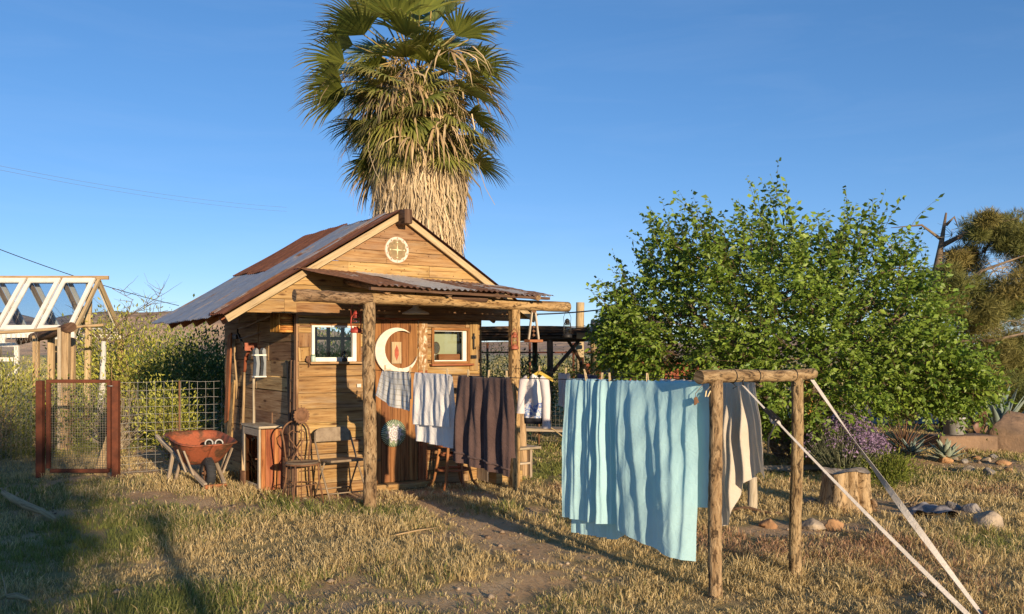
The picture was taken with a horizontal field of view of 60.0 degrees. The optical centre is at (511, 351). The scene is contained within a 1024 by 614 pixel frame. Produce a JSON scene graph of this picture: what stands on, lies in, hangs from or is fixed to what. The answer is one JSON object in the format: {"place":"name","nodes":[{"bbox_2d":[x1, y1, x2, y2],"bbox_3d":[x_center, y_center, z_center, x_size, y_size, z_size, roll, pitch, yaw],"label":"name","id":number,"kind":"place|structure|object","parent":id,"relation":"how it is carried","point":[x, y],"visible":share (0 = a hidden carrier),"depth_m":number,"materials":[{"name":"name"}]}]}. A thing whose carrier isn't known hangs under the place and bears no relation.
{"place":"outdoors","nodes":[
{"label":"outdoors","id":0,"kind":"place"},
{"bbox_2d":[0,249,178,305],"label":"power line","id":1,"kind":"object","parent":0,"point":[73,275],"visible":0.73,"depth_m":44.94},
{"bbox_2d":[0,311,966,354],"bbox_3d":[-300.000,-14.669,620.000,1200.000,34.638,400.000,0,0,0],"label":"desert hills","id":2,"kind":"structure","parent":0,"point":[29,320],"depth_m":513.31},
{"bbox_2d":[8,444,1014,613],"bbox_3d":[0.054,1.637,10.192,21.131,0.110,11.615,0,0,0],"label":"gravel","id":3,"kind":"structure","parent":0,"point":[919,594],"depth_m":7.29,"materials":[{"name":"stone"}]},
{"bbox_2d":[0,417,1023,613],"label":"grass","id":4,"kind":"structure","parent":0,"point":[762,559],"depth_m":7.34,"materials":[{"name":"plant"}]},
{"bbox_2d":[0,354,1023,613],"bbox_3d":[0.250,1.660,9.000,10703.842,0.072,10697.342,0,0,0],"label":"ground","id":5,"kind":"structure","parent":0,"point":[354,578],"depth_m":7.29,"materials":[{"name":"soil"}]},
{"bbox_2d":[1,574,31,601],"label":"dead branch","id":6,"kind":"object","parent":5,"relation":"on","point":[13,596],"visible":0.99,"depth_m":5.84,"materials":[{"name":"grey wood"}]},
{"bbox_2d":[0,334,37,472],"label":"chain link fence","id":7,"kind":"object","parent":5,"relation":"on","point":[15,401],"visible":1,"depth_m":11.65,"materials":[{"name":"metal"}]},
{"bbox_2d":[0,352,56,446],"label":"creosote bush","id":8,"kind":"object","parent":5,"relation":"on","point":[13,384],"visible":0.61,"depth_m":14.99,"materials":[{"name":"green plant"}]},
{"bbox_2d":[0,486,57,521],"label":"dead branch","id":9,"kind":"object","parent":5,"relation":"on","point":[22,503],"visible":0.98,"depth_m":8.94,"materials":[{"name":"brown wood"}]},
{"bbox_2d":[0,377,68,461],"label":"creosote bush","id":10,"kind":"object","parent":5,"relation":"on","point":[3,429],"visible":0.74,"depth_m":13.44,"materials":[{"name":"green plant"}]},
{"bbox_2d":[0,322,103,453],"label":"log pergola","id":11,"kind":"object","parent":5,"relation":"on","point":[62,333],"visible":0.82,"depth_m":14.44,"materials":[{"name":"brown wood"}]},
{"bbox_2d":[0,276,123,444],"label":"greenhouse","id":12,"kind":"object","parent":5,"relation":"on","point":[80,313],"visible":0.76,"depth_m":16.38,"materials":[{"name":"white wood"}]},
{"bbox_2d":[0,342,18,375],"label":"wall window","id":13,"kind":"structure","parent":12,"relation":"in","point":[8,344],"depth_m":15.50,"materials":[{"name":"white paint"}]},
{"bbox_2d":[4,363,128,449],"bbox_3d":[-7.361,0.941,14.659,1.904,1.539,1.703,0,0,0],"label":"creosote bush","id":14,"kind":"object","parent":5,"relation":"on","point":[79,415],"visible":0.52,"depth_m":14.49,"materials":[{"name":"green plant"}]},
{"bbox_2d":[36,379,120,477],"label":"garden gate","id":15,"kind":"structure","parent":5,"relation":"on","point":[113,437],"depth_m":11.57,"materials":[{"name":"metal"}]},
{"bbox_2d":[23,311,154,424],"bbox_3d":[-9.225,0.407,19.591,3.278,2.579,2.969,0,0,-23],"label":"creosote bush","id":16,"kind":"object","parent":5,"relation":"on","point":[96,373],"visible":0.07,"depth_m":19.55,"materials":[{"name":"green plant"}]},
{"bbox_2d":[93,430,121,475],"bbox_3d":[-5.359,1.340,11.761,0.341,0.665,0.098,0,0,-25],"label":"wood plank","id":17,"kind":"object","parent":5,"relation":"on","point":[101,460],"visible":0.34,"depth_m":11.73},
{"bbox_2d":[51,274,178,441],"bbox_3d":[-7.263,0.158,16.384,2.477,3.200,0.942,0,0,15],"label":"bare tree","id":18,"kind":"object","parent":5,"relation":"on","point":[103,362],"visible":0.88,"depth_m":16.25,"materials":[{"name":"grey plant"}]},
{"bbox_2d":[73,381,157,449],"bbox_3d":[-6.707,1.080,15.007,1.308,1.157,1.276,0,0,-43],"label":"bare bush","id":19,"kind":"object","parent":5,"relation":"on","point":[125,444],"visible":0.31,"depth_m":14.97,"materials":[{"name":"plant"}]},
{"bbox_2d":[29,297,222,436],"bbox_3d":[-7.376,0.337,17.113,3.741,2.756,3.175,0,0,0],"label":"creosote bush","id":20,"kind":"object","parent":5,"relation":"on","point":[109,358],"visible":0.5,"depth_m":16.93,"materials":[{"name":"green plant"}]},
{"bbox_2d":[76,296,224,425],"bbox_3d":[-8.159,0.191,20.485,3.931,3.028,3.470,0,0,0],"label":"creosote bush","id":21,"kind":"object","parent":5,"relation":"on","point":[164,344],"visible":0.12,"depth_m":20.15,"materials":[{"name":"green plant"}]},
{"bbox_2d":[106,294,224,441],"bbox_3d":[-5.690,0.323,16.771,3.213,2.787,3.462,0,0,0],"label":"dark bush","id":22,"kind":"object","parent":5,"relation":"on","point":[219,393],"visible":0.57,"depth_m":16.37,"materials":[{"name":"green plant"}]},
{"bbox_2d":[121,354,221,460],"bbox_3d":[-5.383,0.855,13.902,1.662,1.671,1.852,0,0,0],"label":"creosote bush","id":23,"kind":"object","parent":5,"relation":"on","point":[165,420],"visible":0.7,"depth_m":13.81,"materials":[{"name":"green plant"}]},
{"bbox_2d":[121,381,221,472],"bbox_3d":[-4.600,1.075,12.023,1.308,1.350,0.027,0,0,-30],"label":"wire fence","id":24,"kind":"object","parent":5,"relation":"on","point":[178,421],"visible":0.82,"depth_m":12.00,"materials":[{"name":"grey metal"}]},
{"bbox_2d":[131,334,224,425],"bbox_3d":[-6.617,0.666,19.616,2.878,2.112,3.314,0,0,41],"label":"creosote bush","id":25,"kind":"object","parent":5,"relation":"on","point":[222,417],"visible":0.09,"depth_m":19.32,"materials":[{"name":"green plant"}]},
{"bbox_2d":[155,430,236,488],"bbox_3d":[-3.912,1.332,11.042,0.734,0.649,1.477,0,0,-36],"label":"wheelbarrow","id":26,"kind":"object","parent":5,"relation":"on","point":[188,449],"visible":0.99,"depth_m":10.76,"materials":[{"name":"orange metal"}]},
{"bbox_2d":[240,351,249,486],"bbox_3d":[-3.297,0.801,10.975,0.108,1.737,0.862,0,0,-14],"label":"shovel","id":27,"kind":"object","parent":5,"relation":"on","point":[242,475],"visible":0.73,"depth_m":11.06,"materials":[{"name":"brown wood"}]},
{"bbox_2d":[241,422,283,490],"bbox_3d":[-2.987,1.248,10.617,0.354,0.754,0.660,0,0,-34],"label":"storage cabinet","id":28,"kind":"object","parent":5,"relation":"on","point":[262,455],"visible":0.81,"depth_m":10.40,"materials":[{"name":"red wood"}]},
{"bbox_2d":[287,360,295,495],"bbox_3d":[-2.495,0.865,10.051,0.063,1.532,0.180,0,0,-34],"label":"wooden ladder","id":29,"kind":"object","parent":5,"relation":"on","point":[291,400],"visible":0.77,"depth_m":10.06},
{"bbox_2d":[293,407,309,500],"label":"metal flower","id":30,"kind":"object","parent":5,"relation":"on","point":[301,415],"visible":0.97,"depth_m":9.80,"materials":[{"name":"brown metal"}]},
{"bbox_2d":[281,420,323,502],"bbox_3d":[-2.302,1.206,9.737,0.392,0.892,0.405,0,0,-34],"label":"bistro chair","id":31,"kind":"object","parent":5,"relation":"on","point":[308,462],"visible":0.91,"depth_m":9.76,"materials":[{"name":"brown metal"}]},
{"bbox_2d":[317,327,350,356],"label":"garden bush","id":32,"kind":"object","parent":5,"relation":"on","point":[320,347],"visible":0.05,"depth_m":17.36,"materials":[{"name":"green plant"}]},
{"bbox_2d":[314,427,363,502],"bbox_3d":[-1.916,1.259,9.914,0.472,0.794,0.546,0,0,-34],"label":"folding chair","id":33,"kind":"object","parent":5,"relation":"on","point":[325,434],"visible":0.87,"depth_m":10.02,"materials":[{"name":"beige paint"}]},
{"bbox_2d":[152,209,570,509],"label":"wooden shed","id":34,"kind":"structure","parent":5,"relation":"on","point":[309,283],"depth_m":10.57,"materials":[{"name":"brown wood"}]},
{"bbox_2d":[224,333,232,422],"bbox_3d":[-3.764,0.344,11.779,0.077,1.188,0.505,0,0,-11],"label":"wood plank","id":35,"kind":"object","parent":34,"relation":"attached to","point":[228,376],"visible":1,"depth_m":11.75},
{"bbox_2d":[227,380,235,436],"bbox_3d":[-3.651,0.815,11.534,0.093,0.878,0.489,0,0,-11],"label":"wood plank","id":36,"kind":"object","parent":34,"relation":"attached to","point":[230,425],"visible":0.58,"depth_m":11.52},
{"bbox_2d":[232,335,237,398],"bbox_3d":[-3.661,0.203,11.761,0.048,0.852,0.323,0,0,-27],"label":"axe","id":37,"kind":"object","parent":34,"relation":"hanging from","point":[234,337],"visible":1,"depth_m":11.73,"materials":[{"name":"brown wood"}]},
{"bbox_2d":[244,343,256,422],"bbox_3d":[-3.234,0.464,10.945,0.169,1.144,0.528,0,0,-11],"label":"garden hoe","id":38,"kind":"object","parent":34,"relation":"attached to","point":[249,346],"visible":0.63,"depth_m":10.93,"materials":[{"name":"brown wood"}]},
{"bbox_2d":[252,348,266,376],"bbox_3d":[-3.105,0.138,10.917,0.161,0.360,0.110,0,0,-34],"label":"bottle rack","id":39,"kind":"object","parent":34,"relation":"attached to","point":[256,354],"visible":1,"depth_m":10.89,"materials":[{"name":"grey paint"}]},
{"bbox_2d":[270,313,292,332],"bbox_3d":[-2.632,-0.330,10.183,0.193,0.227,0.309,0,0,-34],"label":"woven basket","id":40,"kind":"object","parent":34,"relation":"attached to","point":[281,322],"visible":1,"depth_m":10.08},
{"bbox_2d":[285,361,289,426],"bbox_3d":[-2.573,0.486,10.210,0.023,0.753,0.168,0,0,-33],"label":"metal strip","id":41,"kind":"object","parent":34,"relation":"attached to","point":[287,364],"visible":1,"depth_m":10.21,"materials":[{"name":"black metal"}]},
{"bbox_2d":[315,327,350,356],"bbox_3d":[-2.634,-0.158,13.231,0.811,0.640,0.060,0,0,-34],"label":"window","id":42,"kind":"structure","parent":34,"relation":"in","point":[327,338],"depth_m":13.18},
{"bbox_2d":[307,322,361,363],"bbox_3d":[-2.036,-0.094,10.257,0.660,0.478,0.140,0,0,-34],"label":"window","id":43,"kind":"structure","parent":34,"relation":"in","point":[355,357],"depth_m":10.29,"materials":[{"name":"white paint"}]},
{"bbox_2d":[350,305,361,332],"bbox_3d":[-1.684,-0.380,9.582,0.126,0.362,0.124,0,0,0],"label":"lantern","id":44,"kind":"object","parent":34,"relation":"hanging from","point":[355,329],"visible":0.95,"depth_m":9.56,"materials":[{"name":"red paint"}]},
{"bbox_2d":[381,419,405,446],"bbox_3d":[-1.418,0.987,10.684,0.333,0.333,0.044,0,0,-34],"label":"mandala disc","id":45,"kind":"object","parent":34,"relation":"attached to","point":[393,432],"visible":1,"depth_m":10.66,"materials":[{"name":"multicoloured glass"}]},
{"bbox_2d":[375,328,416,371],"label":"crescent moon","id":46,"kind":"object","parent":34,"relation":"attached to","point":[380,354],"visible":0.88,"depth_m":10.57,"materials":[{"name":"beige paint"}]},
{"bbox_2d":[391,342,400,363],"bbox_3d":[-1.394,0.017,10.705,0.130,0.260,0.024,0,0,-34],"label":"wall plaque","id":47,"kind":"object","parent":34,"relation":"attached to","point":[395,352],"depth_m":10.69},
{"bbox_2d":[375,320,416,482],"bbox_3d":[-1.416,0.600,10.729,0.603,1.950,0.035,0,0,-34],"label":"door","id":48,"kind":"structure","parent":34,"relation":"in","point":[398,463],"depth_m":10.75,"materials":[{"name":"brown wood"}]},
{"bbox_2d":[385,237,408,262],"bbox_3d":[-1.386,-1.220,10.682,0.316,0.316,0.035,0,0,-34],"label":"round window","id":49,"kind":"structure","parent":34,"relation":"attached to","point":[396,249],"depth_m":10.67,"materials":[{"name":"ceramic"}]},
{"bbox_2d":[402,288,428,313],"bbox_3d":[-1.131,-0.595,10.424,0.320,0.310,0.320,0,0,0],"label":"barn lamp","id":50,"kind":"object","parent":34,"relation":"hanging from","point":[415,309],"visible":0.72,"depth_m":10.35,"materials":[{"name":"metal"}]},
{"bbox_2d":[437,354,459,359],"bbox_3d":[-0.806,0.095,11.266,0.310,0.124,0.060,0,0,-34],"label":"wooden box","id":51,"kind":"object","parent":34,"relation":"on","point":[448,356],"visible":0.72,"depth_m":11.23,"materials":[{"name":"orange wood"}]},
{"bbox_2d":[429,328,473,365],"bbox_3d":[-0.810,-0.058,11.221,0.612,0.475,0.291,0,0,-34],"label":"window","id":52,"kind":"structure","parent":34,"relation":"in","point":[448,339],"depth_m":11.30,"materials":[{"name":"brown wood"}]},
{"bbox_2d":[524,311,542,341],"bbox_3d":[0.263,-0.330,10.799,0.200,0.441,0.120,0,0,-34],"label":"bird feeder","id":53,"kind":"object","parent":34,"relation":"hanging from","point":[528,339],"visible":1,"depth_m":10.78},
{"bbox_2d":[563,311,571,337],"bbox_3d":[0.691,-0.356,11.093,0.119,0.372,0.118,0,0,0],"label":"lantern","id":54,"kind":"object","parent":34,"relation":"hanging from","point":[567,334],"visible":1,"depth_m":11.06,"materials":[{"name":"black metal"}]},
{"bbox_2d":[290,0,521,327],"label":"palm tree","id":55,"kind":"object","parent":5,"relation":"on","point":[417,153],"visible":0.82,"depth_m":14.32,"materials":[{"name":"green plant"}]},
{"bbox_2d":[427,445,478,490],"bbox_3d":[-0.692,1.379,10.754,0.529,0.559,0.471,0,0,-35],"label":"wooden stool","id":56,"kind":"object","parent":5,"relation":"on","point":[460,468],"visible":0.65,"depth_m":10.69,"materials":[{"name":"red wood"}]},
{"bbox_2d":[2,355,917,406],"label":"scrub","id":57,"kind":"object","parent":5,"relation":"on","point":[42,361],"visible":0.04,"depth_m":65.67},
{"bbox_2d":[488,470,521,483],"bbox_3d":[-0.087,1.580,11.238,0.400,0.150,0.200,0,0,-34],"label":"timber block","id":58,"kind":"object","parent":5,"relation":"on","point":[496,478],"depth_m":11.10,"materials":[{"name":"brown wood"}]},
{"bbox_2d":[476,444,540,481],"bbox_3d":[-0.104,1.442,11.493,0.860,0.415,0.470,0,0,-34],"label":"bench","id":59,"kind":"object","parent":5,"relation":"on","point":[482,474],"visible":0.39,"depth_m":11.48,"materials":[{"name":"brown wood"}]},
{"bbox_2d":[482,341,539,377],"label":"garden bush","id":60,"kind":"object","parent":5,"relation":"on","point":[495,359],"visible":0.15,"depth_m":24.77,"materials":[{"name":"green plant"}]},
{"bbox_2d":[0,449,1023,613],"bbox_3d":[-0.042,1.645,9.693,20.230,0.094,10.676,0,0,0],"label":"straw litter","id":61,"kind":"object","parent":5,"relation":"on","point":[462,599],"visible":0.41,"depth_m":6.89,"materials":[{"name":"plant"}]},
{"bbox_2d":[520,414,526,478],"bbox_3d":[0.141,1.189,11.594,0.109,1.128,0.131,0,0,43],"label":"wooden post","id":62,"kind":"object","parent":5,"relation":"on","point":[523,454],"visible":0.45,"depth_m":11.55,"materials":[{"name":"brown wood"}]},
{"bbox_2d":[502,348,562,436],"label":"garden bush","id":63,"kind":"object","parent":5,"relation":"on","point":[534,366],"visible":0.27,"depth_m":16.97,"materials":[{"name":"green plant"}]},
{"bbox_2d":[481,326,596,421],"bbox_3d":[0.472,0.586,21.762,4.040,2.339,3.763,0,0,0],"label":"ramada","id":64,"kind":"object","parent":5,"relation":"on","point":[549,335],"visible":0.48,"depth_m":20.13,"materials":[{"name":"brown wood"}]},
{"bbox_2d":[526,426,562,431],"bbox_3d":[0.350,1.488,15.250,1.746,0.365,0.450,0,0,13],"label":"plank table","id":65,"kind":"object","parent":5,"relation":"on","point":[540,429],"visible":0.1,"depth_m":15.02,"materials":[{"name":"grey wood"}]},
{"bbox_2d":[526,386,563,445],"bbox_3d":[0.374,1.125,15.400,1.897,1.250,0.032,0,0,12],"label":"wire fence","id":66,"kind":"object","parent":5,"relation":"on","point":[551,394],"visible":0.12,"depth_m":15.33,"materials":[{"name":"grey metal"}]},
{"bbox_2d":[544,344,600,413],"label":"garden bush","id":67,"kind":"object","parent":5,"relation":"on","point":[573,374],"visible":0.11,"depth_m":22.00,"materials":[{"name":"green plant"}]},
{"bbox_2d":[576,302,583,373],"bbox_3d":[1.881,0.199,24.497,0.246,3.103,0.239,0,0,0],"label":"wooden pole","id":68,"kind":"object","parent":5,"relation":"on","point":[580,319],"visible":0.33,"depth_m":24.40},
{"bbox_2d":[590,318,668,379],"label":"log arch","id":69,"kind":"structure","parent":5,"relation":"on","point":[593,322],"depth_m":18.60,"materials":[{"name":"brown wood"}]},
{"bbox_2d":[482,343,780,377],"bbox_3d":[2.000,0.750,26.000,12.000,2.000,0.070,0,0,0],"label":"pipe fence","id":70,"kind":"object","parent":5,"relation":"on","point":[529,352],"visible":0.19,"depth_m":25.98,"materials":[{"name":"metal"}]},
{"bbox_2d":[579,357,719,380],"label":"sheet wall","id":71,"kind":"structure","parent":5,"relation":"on","point":[672,373],"depth_m":22.80,"materials":[{"name":"metal"}]},
{"bbox_2d":[747,476,757,512],"bbox_3d":[2.471,1.519,9.127,0.102,0.462,0.101,0,0,0],"label":"wooden post","id":72,"kind":"object","parent":5,"relation":"on","point":[752,500],"visible":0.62,"depth_m":9.09,"materials":[{"name":"grey wood"}]},
{"bbox_2d":[694,368,817,598],"bbox_3d":[1.740,0.955,6.249,1.208,1.668,0.108,0,0,-35],"label":"clothesline frame","id":73,"kind":"object","parent":5,"relation":"on","point":[715,379],"visible":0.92,"depth_m":6.03,"materials":[{"name":"brown wood"}]},
{"bbox_2d":[377,370,694,381],"bbox_3d":[-0.060,0.210,7.659,0.006,0.037,4.385,0,0,-40],"label":"washing line","id":74,"kind":"object","parent":73,"relation":"attached to","point":[524,378],"visible":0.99,"depth_m":7.38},
{"bbox_2d":[376,371,410,410],"bbox_3d":[-1.199,0.395,9.033,0.051,0.399,0.598,0,0,-43],"label":"tea towel","id":75,"kind":"object","parent":74,"relation":"hanging from","point":[394,389],"visible":1,"depth_m":8.99,"materials":[{"name":"fabric"}]},
{"bbox_2d":[412,372,454,447],"bbox_3d":[-0.754,0.559,8.500,0.072,0.706,0.610,0,0,-44],"label":"white towel","id":76,"kind":"object","parent":74,"relation":"hanging from","point":[433,411],"visible":0.98,"depth_m":8.49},
{"bbox_2d":[452,375,515,476],"bbox_3d":[-0.261,0.648,7.895,0.773,0.863,0.126,0,0,45],"label":"brown towel","id":77,"kind":"object","parent":74,"relation":"hanging from","point":[484,428],"visible":1,"depth_m":7.87,"materials":[{"name":"fabric"}]},
{"bbox_2d":[562,379,708,560],"bbox_3d":[0.882,0.824,6.515,0.205,1.249,1.442,0,0,-38],"label":"bed sheet","id":78,"kind":"object","parent":74,"relation":"hanging from","point":[635,459],"visible":0.98,"depth_m":6.41,"materials":[{"name":"teal fabric"}]},
{"bbox_2d":[515,368,690,379],"bbox_3d":[0.877,0.218,8.417,0.006,0.042,4.677,0,0,-21],"label":"washing line","id":79,"kind":"object","parent":73,"relation":"attached to","point":[604,376],"visible":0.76,"depth_m":8.26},
{"bbox_2d":[527,371,552,381],"bbox_3d":[0.308,0.251,9.899,0.310,0.173,0.032,0,0,15],"label":"coat hanger","id":80,"kind":"object","parent":79,"relation":"hanging from","point":[543,374],"visible":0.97,"depth_m":9.87,"materials":[{"name":"plastic"}]},
{"bbox_2d":[517,374,550,428],"bbox_3d":[0.245,0.550,9.901,0.395,0.606,0.134,0,0,17],"label":"blouse","id":81,"kind":"object","parent":80,"relation":"hanging from","point":[533,402],"visible":0.99,"depth_m":9.86,"materials":[{"name":"fabric"}]},
{"bbox_2d":[558,373,569,407],"bbox_3d":[0.544,0.413,9.270,0.065,0.382,0.292,0,0,-21],"label":"towel","id":82,"kind":"object","parent":79,"relation":"hanging from","point":[561,387],"visible":0.73,"depth_m":9.30,"materials":[{"name":"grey fabric"}]},
{"bbox_2d":[659,378,764,525],"bbox_3d":[1.325,0.748,6.782,0.515,1.086,1.285,0,0,-25],"label":"linen sheet","id":83,"kind":"object","parent":79,"relation":"hanging from","point":[742,456],"visible":0.28,"depth_m":6.48,"materials":[{"name":"fabric"}]},
{"bbox_2d":[742,379,969,613],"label":"strap","id":84,"kind":"object","parent":73,"relation":"hanging from","point":[774,419],"visible":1,"depth_m":5.34,"materials":[{"name":"white fabric"}]},
{"bbox_2d":[811,378,986,613],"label":"strap","id":85,"kind":"object","parent":73,"relation":"hanging from","point":[912,521],"visible":1,"depth_m":5.84,"materials":[{"name":"white fabric"}]},
{"bbox_2d":[731,506,781,514],"bbox_3d":[2.467,1.608,8.984,0.506,0.069,0.050,0,0,17],"label":"fallen stick","id":86,"kind":"object","parent":5,"relation":"on","point":[746,507],"visible":0.89,"depth_m":8.99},
{"bbox_2d":[758,518,777,528],"bbox_3d":[2.407,1.630,8.346,0.158,0.133,0.162,0,0,0],"label":"rock","id":87,"kind":"object","parent":5,"relation":"on","point":[769,523],"visible":0.82,"depth_m":8.29,"materials":[{"name":"stone"}]},
{"bbox_2d":[763,419,818,464],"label":"dry bush","id":88,"kind":"object","parent":5,"relation":"on","point":[785,447],"visible":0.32,"depth_m":12.79,"materials":[{"name":"plant"}]},
{"bbox_2d":[581,157,1018,468],"bbox_3d":[4.044,-0.501,13.382,6.091,4.642,4.644,0,0,0],"label":"leafy tree","id":89,"kind":"object","parent":5,"relation":"on","point":[967,386],"visible":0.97,"depth_m":12.36,"materials":[{"name":"green plant"}]},
{"bbox_2d":[804,379,812,463],"bbox_3d":[4.241,1.040,12.700,0.124,1.421,0.124,0,0,0],"label":"wooden post","id":90,"kind":"object","parent":5,"relation":"on","point":[807,399],"visible":0.23,"depth_m":12.65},
{"bbox_2d":[802,518,825,530],"bbox_3d":[2.804,1.624,8.271,0.246,0.146,0.184,0,0,0],"label":"rock","id":91,"kind":"object","parent":5,"relation":"on","point":[811,524],"visible":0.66,"depth_m":8.22,"materials":[{"name":"stone"}]},
{"bbox_2d":[764,464,876,471],"bbox_3d":[3.975,1.613,12.328,2.432,0.134,0.136,0,0,3],"label":"border log","id":92,"kind":"object","parent":5,"relation":"on","point":[807,467],"visible":0.23,"depth_m":12.29,"materials":[{"name":"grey wood"}]},
{"bbox_2d":[825,518,843,531],"bbox_3d":[2.991,1.623,8.208,0.193,0.146,0.122,0,0,0],"label":"rock","id":93,"kind":"object","parent":5,"relation":"on","point":[832,524],"visible":0.77,"depth_m":8.18,"materials":[{"name":"stone"}]},
{"bbox_2d":[817,467,871,513],"bbox_3d":[3.481,1.458,9.213,0.596,0.484,0.592,0,0,0],"label":"tree stump","id":94,"kind":"object","parent":5,"relation":"on","point":[854,483],"visible":0.82,"depth_m":9.03,"materials":[{"name":"brown wood"}]},
{"bbox_2d":[804,409,894,468],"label":"lavender bush","id":95,"kind":"object","parent":5,"relation":"on","point":[846,452],"visible":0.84,"depth_m":11.81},
{"bbox_2d":[851,445,924,488],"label":"weed clump","id":96,"kind":"object","parent":5,"relation":"on","point":[890,468],"visible":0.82,"depth_m":10.55,"materials":[{"name":"green plant"}]},
{"bbox_2d":[876,418,936,448],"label":"yucca plant","id":97,"kind":"object","parent":5,"relation":"on","point":[904,435],"visible":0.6,"depth_m":14.55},
{"bbox_2d":[895,437,931,454],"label":"agave plant","id":98,"kind":"object","parent":5,"relation":"on","point":[913,448],"visible":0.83,"depth_m":14.05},
{"bbox_2d":[896,482,939,506],"bbox_3d":[4.317,1.542,9.401,0.507,0.312,0.442,0,0,0],"label":"dry brush","id":99,"kind":"object","parent":5,"relation":"on","point":[909,503],"visible":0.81,"depth_m":9.32,"materials":[{"name":"plant"}]},
{"bbox_2d":[908,502,961,516],"bbox_3d":[4.228,1.603,8.940,0.600,0.126,0.400,0,0,0],"label":"mulch sheet","id":100,"kind":"object","parent":5,"relation":"on","point":[924,507],"visible":0.93,"depth_m":8.89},
{"bbox_2d":[924,438,966,458],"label":"agave plant","id":101,"kind":"object","parent":5,"relation":"on","point":[946,449],"visible":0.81,"depth_m":13.34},
{"bbox_2d":[880,206,1023,430],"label":"pine tree","id":102,"kind":"object","parent":5,"relation":"on","point":[994,304],"visible":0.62,"depth_m":18.10,"materials":[{"name":"green plant"}]},
{"bbox_2d":[924,433,997,452],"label":"stone slab","id":103,"kind":"structure","parent":5,"relation":"on","point":[974,441],"depth_m":14.53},
{"bbox_2d":[940,411,965,434],"bbox_3d":[7.360,1.079,14.786,0.426,0.601,0.459,0,0,30],"label":"plant pot","id":104,"kind":"object","parent":103,"relation":"on","point":[949,428],"visible":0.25,"depth_m":14.67,"materials":[{"name":"ceramic"}]},
{"bbox_2d":[965,411,987,433],"bbox_3d":[8.572,1.368,16.625,0.626,0.555,0.470,0,0,0],"label":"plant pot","id":105,"kind":"object","parent":103,"relation":"on","point":[976,427],"visible":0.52,"depth_m":16.51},
{"bbox_2d":[961,503,981,512],"bbox_3d":[4.703,1.624,9.041,0.177,0.151,0.173,0,0,-20],"label":"rock","id":106,"kind":"object","parent":5,"relation":"on","point":[971,507],"visible":0.56,"depth_m":9.01,"materials":[{"name":"grey stone"}]},
{"bbox_2d":[973,510,1003,530],"bbox_3d":[4.403,1.609,8.272,0.270,0.264,0.275,0,0,-29],"label":"rock","id":107,"kind":"object","parent":5,"relation":"on","point":[990,516],"visible":0.51,"depth_m":8.18,"materials":[{"name":"stone"}]},
{"bbox_2d":[982,386,1023,427],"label":"agave plant","id":108,"kind":"object","parent":5,"relation":"on","point":[998,413],"visible":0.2,"depth_m":16.94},
{"bbox_2d":[986,410,1023,453],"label":"boulder","id":109,"kind":"object","parent":5,"relation":"on","point":[1008,426],"visible":0.53,"depth_m":14.67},
{"bbox_2d":[0,0,1023,344],"label":"sky","id":110,"kind":"structure","parent":0,"point":[618,106],"materials":[{"name":"blue"}]},
{"bbox_2d":[788,409,977,423],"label":"road","id":111,"kind":"structure","parent":0,"point":[918,422],"depth_m":21.10,"materials":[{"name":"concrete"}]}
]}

